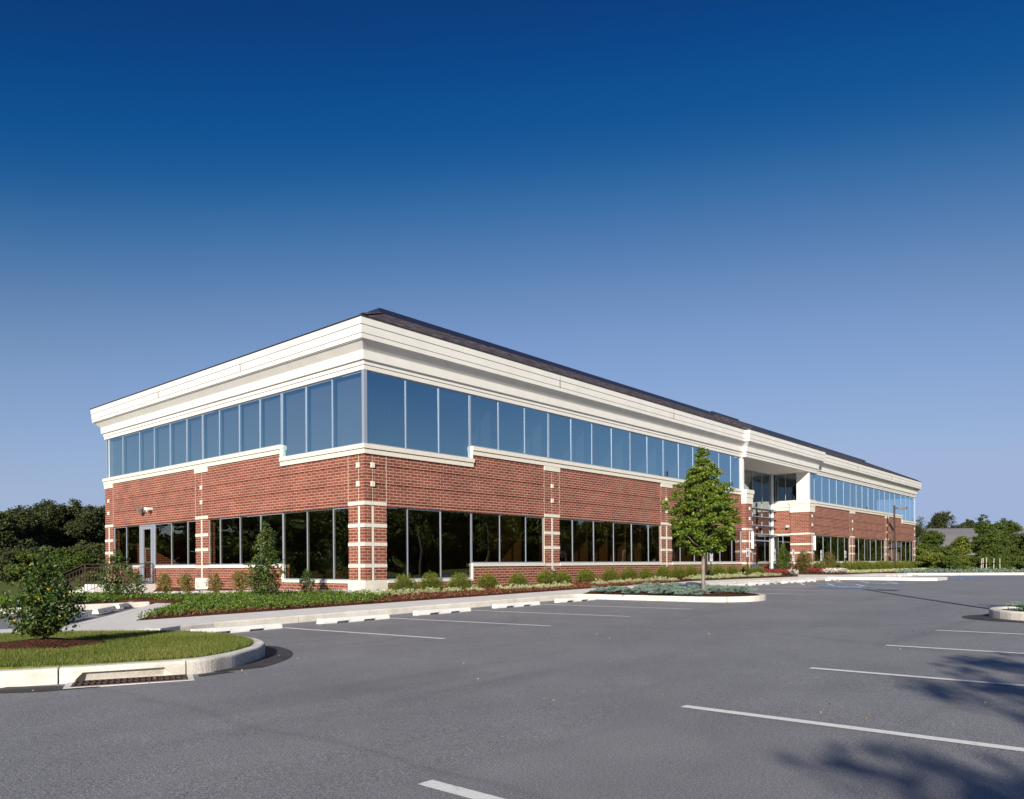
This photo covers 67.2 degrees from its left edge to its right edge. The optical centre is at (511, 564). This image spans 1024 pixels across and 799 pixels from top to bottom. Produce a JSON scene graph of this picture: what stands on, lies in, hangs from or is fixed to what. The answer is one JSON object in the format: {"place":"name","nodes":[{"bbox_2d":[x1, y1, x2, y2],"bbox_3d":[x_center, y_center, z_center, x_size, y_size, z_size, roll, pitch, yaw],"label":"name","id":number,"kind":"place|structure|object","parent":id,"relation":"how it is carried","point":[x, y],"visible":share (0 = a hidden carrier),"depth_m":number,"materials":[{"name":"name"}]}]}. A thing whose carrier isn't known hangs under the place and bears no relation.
{"place":"outdoors","nodes":[
{"label":"outdoors","id":0,"kind":"place"},
{"bbox_2d":[0,570,102,596],"bbox_3d":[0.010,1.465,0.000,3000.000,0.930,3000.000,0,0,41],"label":"ground","id":1,"kind":"structure","parent":0,"point":[3,586],"depth_m":47.68,"materials":[{"name":"green plant"}]},
{"bbox_2d":[0,547,34,582],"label":"bush","id":2,"kind":"object","parent":1,"relation":"on","point":[7,556],"visible":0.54,"depth_m":61.17,"materials":[{"name":"green plant"}]},
{"bbox_2d":[0,511,37,571],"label":"broadleaf tree","id":3,"kind":"object","parent":1,"relation":"on","point":[12,533],"visible":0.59,"depth_m":73.30,"materials":[{"name":"green plant"}]},
{"bbox_2d":[4,505,50,552],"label":"broadleaf tree","id":4,"kind":"object","parent":1,"relation":"on","point":[36,525],"visible":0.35,"depth_m":77.82,"materials":[{"name":"green plant"}]},
{"bbox_2d":[2,551,61,579],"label":"bush","id":5,"kind":"object","parent":1,"relation":"on","point":[13,571],"visible":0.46,"depth_m":59.28,"materials":[{"name":"green plant"}]},
{"bbox_2d":[31,499,76,548],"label":"broadleaf tree","id":6,"kind":"object","parent":1,"relation":"on","point":[51,512],"visible":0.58,"depth_m":82.74,"materials":[{"name":"green plant"}]},
{"bbox_2d":[0,597,120,607],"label":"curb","id":7,"kind":"object","parent":1,"relation":"on","point":[96,602],"visible":0.09,"depth_m":24.38,"materials":[{"name":"beige concrete"}]},
{"bbox_2d":[0,591,175,606],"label":"ground cover","id":8,"kind":"object","parent":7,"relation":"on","point":[94,596],"visible":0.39,"depth_m":25.05,"materials":[{"name":"green plant"}]},
{"bbox_2d":[50,498,87,547],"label":"broadleaf tree","id":9,"kind":"object","parent":1,"relation":"on","point":[76,507],"visible":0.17,"depth_m":84.83,"materials":[{"name":"green plant"}]},
{"bbox_2d":[43,547,98,579],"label":"bush","id":10,"kind":"object","parent":1,"relation":"on","point":[58,556],"visible":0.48,"depth_m":59.45,"materials":[{"name":"green plant"}]},
{"bbox_2d":[62,551,101,583],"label":"bush","id":11,"kind":"object","parent":1,"relation":"on","point":[77,559],"visible":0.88,"depth_m":51.55,"materials":[{"name":"green plant"}]},
{"bbox_2d":[61,504,105,546],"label":"broadleaf tree","id":12,"kind":"object","parent":1,"relation":"on","point":[87,527],"visible":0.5,"depth_m":82.39,"materials":[{"name":"green plant"}]},
{"bbox_2d":[85,543,105,578],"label":"bush","id":13,"kind":"object","parent":1,"relation":"on","point":[96,549],"visible":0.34,"depth_m":65.43,"materials":[{"name":"green plant"}]},
{"bbox_2d":[50,563,155,593],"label":"entry stairs","id":14,"kind":"structure","parent":1,"relation":"on","point":[87,587],"depth_m":33.53,"materials":[{"name":"concrete"}]},
{"bbox_2d":[98,574,797,620],"bbox_3d":[-1.987,1.090,36.478,18.280,0.909,38.600,0,0,41],"label":"mulch bed","id":15,"kind":"object","parent":1,"relation":"on","point":[150,600],"visible":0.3,"depth_m":23.64,"materials":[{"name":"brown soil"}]},
{"bbox_2d":[95,549,142,595],"bbox_3d":[-13.547,0.351,26.403,1.534,1.792,1.368,0,0,37],"label":"holly bush","id":16,"kind":"object","parent":15,"relation":"on","point":[115,583],"visible":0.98,"depth_m":26.24,"materials":[{"name":"green plant"}]},
{"bbox_2d":[128,570,147,593],"bbox_3d":[-13.794,0.713,28.398,0.684,1.077,0.826,0,0,-27],"label":"holly bush","id":17,"kind":"object","parent":15,"relation":"on","point":[138,588],"visible":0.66,"depth_m":28.39,"materials":[{"name":"green plant"}]},
{"bbox_2d":[155,572,172,593],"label":"deciduous shrub","id":18,"kind":"object","parent":15,"relation":"on","point":[164,578],"visible":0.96,"depth_m":26.84,"materials":[{"name":"green plant"}]},
{"bbox_2d":[176,573,198,593],"bbox_3d":[-11.411,0.726,27.053,0.799,0.904,0.587,0,0,11],"label":"deciduous shrub","id":19,"kind":"object","parent":15,"relation":"on","point":[185,579],"visible":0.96,"depth_m":27.04,"materials":[{"name":"green plant"}]},
{"bbox_2d":[204,572,224,593],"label":"deciduous shrub","id":20,"kind":"object","parent":15,"relation":"on","point":[215,580],"visible":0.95,"depth_m":25.72,"materials":[{"name":"green plant"}]},
{"bbox_2d":[229,570,247,593],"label":"deciduous shrub","id":21,"kind":"object","parent":15,"relation":"on","point":[239,574],"visible":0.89,"depth_m":25.82,"materials":[{"name":"green plant"}]},
{"bbox_2d":[138,588,387,618],"bbox_3d":[-6.745,0.957,21.567,6.408,0.444,9.120,0,0,-24],"label":"ground cover","id":22,"kind":"object","parent":15,"relation":"on","point":[195,600],"visible":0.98,"depth_m":20.43,"materials":[{"name":"green plant"}]},
{"bbox_2d":[243,520,286,595],"bbox_3d":[-7.100,-0.096,22.184,1.113,2.348,1.138,0,0,16],"label":"holly bush","id":23,"kind":"object","parent":15,"relation":"on","point":[264,575],"visible":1,"depth_m":22.10,"materials":[{"name":"green plant"}]},
{"bbox_2d":[297,569,316,591],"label":"holly bush","id":24,"kind":"object","parent":15,"relation":"on","point":[307,582],"visible":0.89,"depth_m":23.74,"materials":[{"name":"green plant"}]},
{"bbox_2d":[389,572,421,590],"bbox_3d":[-3.500,0.621,24.931,0.994,0.753,1.074,0,0,-32],"label":"clipped shrub","id":25,"kind":"object","parent":15,"relation":"on","point":[405,582],"visible":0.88,"depth_m":24.77,"materials":[{"name":"green plant"}]},
{"bbox_2d":[417,570,445,589],"bbox_3d":[-2.679,0.575,25.695,0.982,0.802,1.125,0,0,-30],"label":"clipped shrub","id":26,"kind":"object","parent":15,"relation":"on","point":[430,581],"visible":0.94,"depth_m":25.60,"materials":[{"name":"green plant"}]},
{"bbox_2d":[446,572,477,588],"bbox_3d":[-1.821,0.585,26.651,1.074,0.753,0.994,0,0,24],"label":"clipped shrub","id":27,"kind":"object","parent":15,"relation":"on","point":[457,581],"visible":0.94,"depth_m":26.50,"materials":[{"name":"green plant"}]},
{"bbox_2d":[476,573,499,588],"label":"clipped shrub","id":28,"kind":"object","parent":15,"relation":"on","point":[488,580],"visible":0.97,"depth_m":27.41,"materials":[{"name":"green plant"}]},
{"bbox_2d":[505,571,529,585],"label":"clipped shrub","id":29,"kind":"object","parent":15,"relation":"on","point":[516,579],"visible":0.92,"depth_m":28.70,"materials":[{"name":"green plant"}]},
{"bbox_2d":[534,568,558,583],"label":"clipped shrub","id":30,"kind":"object","parent":15,"relation":"on","point":[547,577],"visible":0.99,"depth_m":30.11,"materials":[{"name":"green plant"}]},
{"bbox_2d":[575,568,597,582],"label":"clipped shrub","id":31,"kind":"object","parent":15,"relation":"on","point":[585,574],"visible":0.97,"depth_m":31.98,"materials":[{"name":"green plant"}]},
{"bbox_2d":[600,566,620,579],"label":"clipped shrub","id":32,"kind":"object","parent":15,"relation":"on","point":[610,574],"visible":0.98,"depth_m":33.40,"materials":[{"name":"green plant"}]},
{"bbox_2d":[90,308,921,590],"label":"office building","id":33,"kind":"structure","parent":1,"relation":"on","point":[380,448],"depth_m":31.71,"materials":[{"name":"red brick"}]},
{"bbox_2d":[114,525,139,565],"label":"window","id":34,"kind":"structure","parent":33,"relation":"in","point":[126,527],"depth_m":36.20,"materials":[{"name":"silver metal"}]},
{"bbox_2d":[141,526,151,582],"bbox_3d":[-16.533,-0.451,34.785,1.120,2.540,0.205,0,0,41],"label":"door","id":35,"kind":"structure","parent":33,"relation":"in","point":[143,551],"depth_m":35.07,"materials":[{"name":"silver metal"}]},
{"bbox_2d":[107,414,202,477],"bbox_3d":[-16.186,-5.173,34.527,9.550,1.900,0.079,0,0,41],"label":"window","id":36,"kind":"structure","parent":33,"relation":"in","point":[180,441],"depth_m":34.11,"materials":[{"name":"blue glass"}]},
{"bbox_2d":[154,520,195,565],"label":"window","id":37,"kind":"structure","parent":33,"relation":"in","point":[188,525],"depth_m":33.18,"materials":[{"name":"silver metal"}]},
{"bbox_2d":[202,392,281,459],"bbox_3d":[-10.410,-5.212,29.496,5.770,1.900,0.079,0,0,41],"label":"window","id":38,"kind":"structure","parent":33,"relation":"in","point":[255,424],"depth_m":29.34,"materials":[{"name":"blue glass"}]},
{"bbox_2d":[209,512,282,564],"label":"window","id":39,"kind":"structure","parent":33,"relation":"in","point":[261,515],"depth_m":29.67,"materials":[{"name":"silver metal"}]},
{"bbox_2d":[283,507,348,580],"bbox_3d":[-6.700,-0.671,26.291,3.870,2.410,0.079,0,0,41],"label":"window","id":40,"kind":"structure","parent":33,"relation":"in","point":[334,509],"depth_m":26.54,"materials":[{"name":"silver metal"}]},
{"bbox_2d":[281,371,361,456],"bbox_3d":[-6.468,-5.007,26.065,4.680,2.360,0.079,0,0,41],"label":"window","id":41,"kind":"structure","parent":33,"relation":"in","point":[326,414],"depth_m":25.97,"materials":[{"name":"blue glass"}]},
{"bbox_2d":[368,371,469,457],"bbox_3d":[-3.116,-5.030,26.321,0.079,2.360,4.750,0,0,41],"label":"window","id":42,"kind":"structure","parent":33,"relation":"in","point":[403,413],"depth_m":26.17,"materials":[{"name":"blue glass"}]},
{"bbox_2d":[386,507,471,579],"bbox_3d":[-2.825,-0.696,26.623,0.079,2.410,4.010,0,0,41],"label":"window","id":43,"kind":"structure","parent":33,"relation":"in","point":[406,509],"depth_m":26.93,"materials":[{"name":"silver metal"}]},
{"bbox_2d":[471,512,543,562],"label":"window","id":44,"kind":"structure","parent":33,"relation":"in","point":[498,515],"depth_m":30.08,"materials":[{"name":"black glass"}]},
{"bbox_2d":[470,394,548,457],"bbox_3d":[-0.041,-5.280,29.854,0.079,1.900,4.620,0,0,41],"label":"window","id":45,"kind":"structure","parent":33,"relation":"in","point":[494,424],"depth_m":29.71,"materials":[{"name":"blue glass"}]},
{"bbox_2d":[548,412,663,476],"bbox_3d":[4.520,-5.310,35.092,0.079,1.900,9.270,0,0,41],"label":"window","id":46,"kind":"structure","parent":33,"relation":"in","point":[570,439],"depth_m":34.59,"materials":[{"name":"blue glass"}]},
{"bbox_2d":[559,518,660,562],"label":"window","id":47,"kind":"structure","parent":33,"relation":"in","point":[592,521],"depth_m":35.15,"materials":[{"name":"silver metal"}]},
{"bbox_2d":[663,439,740,488],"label":"window","id":48,"kind":"structure","parent":33,"relation":"in","point":[679,458],"depth_m":40.62,"materials":[{"name":"blue glass"}]},
{"bbox_2d":[679,530,740,561],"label":"window","id":49,"kind":"structure","parent":33,"relation":"in","point":[735,530],"depth_m":43.75,"materials":[{"name":"silver metal"}]},
{"bbox_2d":[744,469,770,534],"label":"window","id":50,"kind":"structure","parent":33,"relation":"in","point":[760,482],"depth_m":52.85,"materials":[{"name":"black glass"}]},
{"bbox_2d":[775,473,796,501],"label":"window","id":51,"kind":"structure","parent":33,"relation":"in","point":[785,484],"depth_m":54.00,"materials":[{"name":"black glass"}]},
{"bbox_2d":[810,473,850,506],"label":"window","id":52,"kind":"structure","parent":33,"relation":"in","point":[822,489],"depth_m":56.69,"materials":[{"name":"blue glass"}]},
{"bbox_2d":[850,483,884,511],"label":"window","id":53,"kind":"structure","parent":33,"relation":"in","point":[863,497],"depth_m":63.56,"materials":[{"name":"blue glass"}]},
{"bbox_2d":[855,538,884,561],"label":"window","id":54,"kind":"structure","parent":33,"relation":"in","point":[855,538],"depth_m":64.09,"materials":[{"name":"silver metal"}]},
{"bbox_2d":[885,491,900,514],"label":"window","id":55,"kind":"structure","parent":33,"relation":"in","point":[891,499],"depth_m":69.05,"materials":[{"name":"blue glass"}]},
{"bbox_2d":[901,495,914,521],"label":"window","id":56,"kind":"structure","parent":33,"relation":"in","point":[908,514],"depth_m":73.07,"materials":[{"name":"blue glass"}]},
{"bbox_2d":[798,571,900,574],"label":"mulch bed","id":57,"kind":"object","parent":1,"relation":"on","point":[805,573],"visible":0.16,"depth_m":50.64,"materials":[{"name":"brown soil"}]},
{"bbox_2d":[775,542,793,569],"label":"leafy shrub","id":58,"kind":"object","parent":57,"relation":"on","point":[783,561],"visible":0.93,"depth_m":51.51,"materials":[{"name":"green plant"}]},
{"bbox_2d":[795,550,814,571],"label":"leafy shrub","id":59,"kind":"object","parent":57,"relation":"on","point":[804,562],"visible":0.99,"depth_m":52.03,"materials":[{"name":"green plant"}]},
{"bbox_2d":[912,551,935,567],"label":"bush","id":60,"kind":"object","parent":57,"relation":"on","point":[922,564],"visible":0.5,"depth_m":70.03,"materials":[{"name":"green plant"}]},
{"bbox_2d":[926,510,966,528],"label":"broadleaf tree","id":61,"kind":"object","parent":1,"relation":"on","point":[939,520],"visible":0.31,"depth_m":137.50,"materials":[{"name":"green plant"}]},
{"bbox_2d":[917,528,1023,555],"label":"house","id":62,"kind":"structure","parent":1,"relation":"on","point":[951,534],"depth_m":111.21,"materials":[{"name":"grey"}]},
{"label":"mulch bed","id":63,"kind":"structure","parent":1,"relation":"on","visible":0},
{"bbox_2d":[893,567,1023,572],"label":"juniper bed","id":64,"kind":"object","parent":63,"relation":"on","point":[974,570],"visible":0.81,"depth_m":53.99,"materials":[{"name":"green plant"}]},
{"bbox_2d":[0,607,138,628],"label":"side parking lot","id":65,"kind":"structure","parent":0,"point":[5,625],"depth_m":19.18,"materials":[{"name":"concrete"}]},
{"bbox_2d":[0,602,148,613],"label":"bed kerb","id":66,"kind":"structure","parent":65,"relation":"on","point":[131,605],"depth_m":22.59,"materials":[{"name":"concrete"}]},
{"bbox_2d":[0,629,253,669],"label":"lawn","id":67,"kind":"structure","parent":0,"point":[36,666],"depth_m":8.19,"materials":[{"name":"green plant"}]},
{"bbox_2d":[0,637,102,649],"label":"mulch ring","id":68,"kind":"object","parent":67,"relation":"on","point":[48,642],"visible":0.81,"depth_m":9.78,"materials":[{"name":"brown soil"}]},
{"bbox_2d":[0,546,86,637],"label":"holly bush","id":69,"kind":"object","parent":68,"relation":"on","point":[45,611],"visible":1,"depth_m":9.88,"materials":[{"name":"green plant"}]},
{"bbox_2d":[146,589,385,593],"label":"rocks","id":70,"kind":"object","parent":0,"point":[221,591],"visible":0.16,"depth_m":28.20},
{"bbox_2d":[0,573,946,633],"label":"sidewalk","id":71,"kind":"structure","parent":0,"point":[128,621],"depth_m":18.52,"materials":[{"name":"concrete"}]},
{"bbox_2d":[0,575,1023,798],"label":"parking lot","id":72,"kind":"structure","parent":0,"point":[342,715],"depth_m":6.06,"materials":[{"name":"grey asphalt"}]},
{"bbox_2d":[0,685,100,692],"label":"asphalt patch","id":73,"kind":"object","parent":72,"relation":"on","point":[25,689],"visible":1,"depth_m":7.58,"materials":[{"name":"grey asphalt"}]},
{"bbox_2d":[63,674,194,688],"bbox_3d":[-3.971,1.265,8.034,1.200,0.116,0.470,0,0,-25],"label":"storm drain","id":74,"kind":"object","parent":72,"relation":"on","point":[124,681],"visible":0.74,"depth_m":8.02,"materials":[{"name":"metal"}]},
{"bbox_2d":[0,637,264,687],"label":"island kerb","id":75,"kind":"structure","parent":72,"relation":"on","point":[254,651],"depth_m":8.25,"materials":[{"name":"concrete"}]},
{"bbox_2d":[190,623,282,632],"bbox_3d":[-5.206,1.226,14.645,0.170,0.115,1.830,0,0,41],"label":"wheel stop","id":76,"kind":"object","parent":72,"relation":"on","point":[236,629],"visible":0.81,"depth_m":14.62,"materials":[{"name":"concrete"}]},
{"bbox_2d":[217,646,292,671],"bbox_3d":[-3.439,1.230,10.485,0.870,0.036,3.470,0,0,-16],"label":"asphalt patch","id":77,"kind":"object","parent":72,"relation":"on","point":[272,654],"visible":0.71,"depth_m":9.96,"materials":[{"name":"grey asphalt"}]},
{"bbox_2d":[316,614,389,623],"bbox_3d":[-3.414,1.177,16.704,0.170,0.115,1.830,0,0,42],"label":"wheel stop","id":78,"kind":"object","parent":72,"relation":"on","point":[348,619],"visible":0.96,"depth_m":16.59,"materials":[{"name":"concrete"}]},
{"bbox_2d":[150,594,575,631],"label":"sidewalk kerb","id":79,"kind":"structure","parent":72,"relation":"on","point":[307,617],"depth_m":17.79,"materials":[{"name":"concrete"}]},
{"bbox_2d":[413,607,470,615],"bbox_3d":[-1.674,1.130,18.702,0.170,0.115,1.830,0,0,40],"label":"wheel stop","id":80,"kind":"object","parent":72,"relation":"on","point":[437,611],"visible":0.99,"depth_m":18.57,"materials":[{"name":"concrete"}]},
{"bbox_2d":[419,780,504,798],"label":"stall line","id":81,"kind":"object","parent":72,"relation":"on","point":[456,790],"visible":1,"depth_m":3.84,"materials":[{"name":"paint"}]},
{"bbox_2d":[492,601,539,607],"bbox_3d":[0.132,1.081,20.776,0.170,0.115,1.830,0,0,41],"label":"wheel stop","id":82,"kind":"object","parent":72,"relation":"on","point":[514,604],"visible":0.95,"depth_m":20.66,"materials":[{"name":"concrete"}]},
{"bbox_2d":[576,593,765,601],"bbox_3d":[4.969,1.059,23.459,5.472,0.386,2.660,0,0,41],"label":"tree island kerb","id":83,"kind":"object","parent":72,"relation":"on","point":[760,597],"visible":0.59,"depth_m":21.94,"materials":[{"name":"concrete"}]},
{"bbox_2d":[583,588,758,596],"bbox_3d":[4.914,0.884,23.506,5.290,0.255,2.340,0,0,41],"label":"mulch bed","id":84,"kind":"object","parent":83,"relation":"in","point":[724,594],"visible":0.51,"depth_m":22.28,"materials":[{"name":"brown soil"}]},
{"bbox_2d":[616,586,650,593],"bbox_3d":[3.664,0.791,23.395,1.176,0.315,1.270,0,0,-5],"label":"juniper","id":85,"kind":"object","parent":84,"relation":"on","point":[635,590],"visible":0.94,"depth_m":23.19,"materials":[{"name":"green plant"}]},
{"bbox_2d":[644,586,686,594],"bbox_3d":[4.504,0.773,22.684,1.190,0.314,1.231,0,0,23],"label":"juniper","id":86,"kind":"object","parent":84,"relation":"on","point":[666,591],"visible":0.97,"depth_m":22.50,"materials":[{"name":"green plant"}]},
{"bbox_2d":[674,588,709,595],"bbox_3d":[5.161,0.801,22.015,1.013,0.258,0.980,0,0,38],"label":"juniper","id":87,"kind":"object","parent":84,"relation":"on","point":[693,592],"visible":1,"depth_m":21.93,"materials":[{"name":"green plant"}]},
{"bbox_2d":[660,446,742,588],"bbox_3d":[5.744,-1.241,23.177,2.344,4.651,2.346,0,0,41],"label":"maple tree","id":88,"kind":"object","parent":84,"relation":"on","point":[708,498],"visible":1,"depth_m":22.78,"materials":[{"name":"green plant"}]},
{"bbox_2d":[721,585,757,592],"bbox_3d":[6.596,0.732,22.264,1.114,0.283,1.058,0,0,-1],"label":"juniper","id":89,"kind":"object","parent":84,"relation":"on","point":[741,589],"visible":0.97,"depth_m":22.14,"materials":[{"name":"green plant"}]},
{"bbox_2d":[678,577,827,588],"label":"sidewalk kerb","id":90,"kind":"structure","parent":72,"relation":"on","point":[751,581],"depth_m":34.60,"materials":[{"name":"concrete"}]},
{"bbox_2d":[681,705,1023,750],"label":"stall line","id":91,"kind":"object","parent":72,"relation":"on","point":[874,730],"visible":1,"depth_m":5.17,"materials":[{"name":"paint"}]},
{"bbox_2d":[810,667,1023,685],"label":"stall line","id":92,"kind":"object","parent":72,"relation":"on","point":[919,676],"visible":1,"depth_m":7.46,"materials":[{"name":"paint"}]},
{"bbox_2d":[907,573,1023,574],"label":"lot kerb","id":93,"kind":"structure","parent":72,"relation":"on","point":[967,573],"depth_m":52.38,"materials":[{"name":"concrete"}]},
{"bbox_2d":[962,614,1023,622],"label":"asphalt patch","id":94,"kind":"object","parent":72,"relation":"on","point":[986,617],"visible":0.84,"depth_m":14.54,"materials":[{"name":"black asphalt"}]},
{"bbox_2d":[989,606,1023,620],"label":"curb","id":95,"kind":"structure","parent":72,"relation":"on","point":[997,612],"depth_m":14.41,"materials":[{"name":"concrete"}]},
{"bbox_2d":[0,0,1023,528],"label":"sky","id":96,"kind":"structure","parent":0,"point":[803,220],"materials":[{"name":"blue"}]},
{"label":"lawn","id":97,"kind":"structure","parent":0,"visible":0},
{"bbox_2d":[915,516,929,545],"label":"broadleaf tree","id":98,"kind":"object","parent":97,"relation":"on","point":[919,530],"visible":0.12,"depth_m":91.25,"materials":[{"name":"green plant"}]},
{"bbox_2d":[919,530,945,554],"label":"broadleaf tree","id":99,"kind":"object","parent":97,"relation":"on","point":[932,539],"visible":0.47,"depth_m":75.48,"materials":[{"name":"green plant"}]},
{"bbox_2d":[924,552,951,569],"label":"bush","id":100,"kind":"object","parent":97,"relation":"on","point":[937,563],"visible":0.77,"depth_m":67.71,"materials":[{"name":"green plant"}]},
{"bbox_2d":[940,555,965,567],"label":"bush","id":101,"kind":"object","parent":97,"relation":"on","point":[951,561],"visible":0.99,"depth_m":65.48,"materials":[{"name":"green plant"}]},
{"bbox_2d":[950,536,972,556],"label":"broadleaf tree","id":102,"kind":"object","parent":97,"relation":"on","point":[962,545],"visible":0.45,"depth_m":71.47,"materials":[{"name":"green plant"}]},
{"bbox_2d":[970,514,998,555],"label":"broadleaf tree","id":103,"kind":"object","parent":97,"relation":"on","point":[980,527],"visible":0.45,"depth_m":73.84,"materials":[{"name":"green plant"}]},
{"bbox_2d":[974,528,1010,556],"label":"broadleaf tree","id":104,"kind":"object","parent":97,"relation":"on","point":[994,543],"visible":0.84,"depth_m":70.48,"materials":[{"name":"green plant"}]},
{"bbox_2d":[993,518,1023,555],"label":"broadleaf tree","id":105,"kind":"object","parent":97,"relation":"on","point":[1007,528],"visible":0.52,"depth_m":75.46,"materials":[{"name":"green plant"}]},
{"bbox_2d":[1002,554,1023,567],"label":"bush","id":106,"kind":"object","parent":97,"relation":"on","point":[1013,560],"visible":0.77,"depth_m":67.42,"materials":[{"name":"green plant"}]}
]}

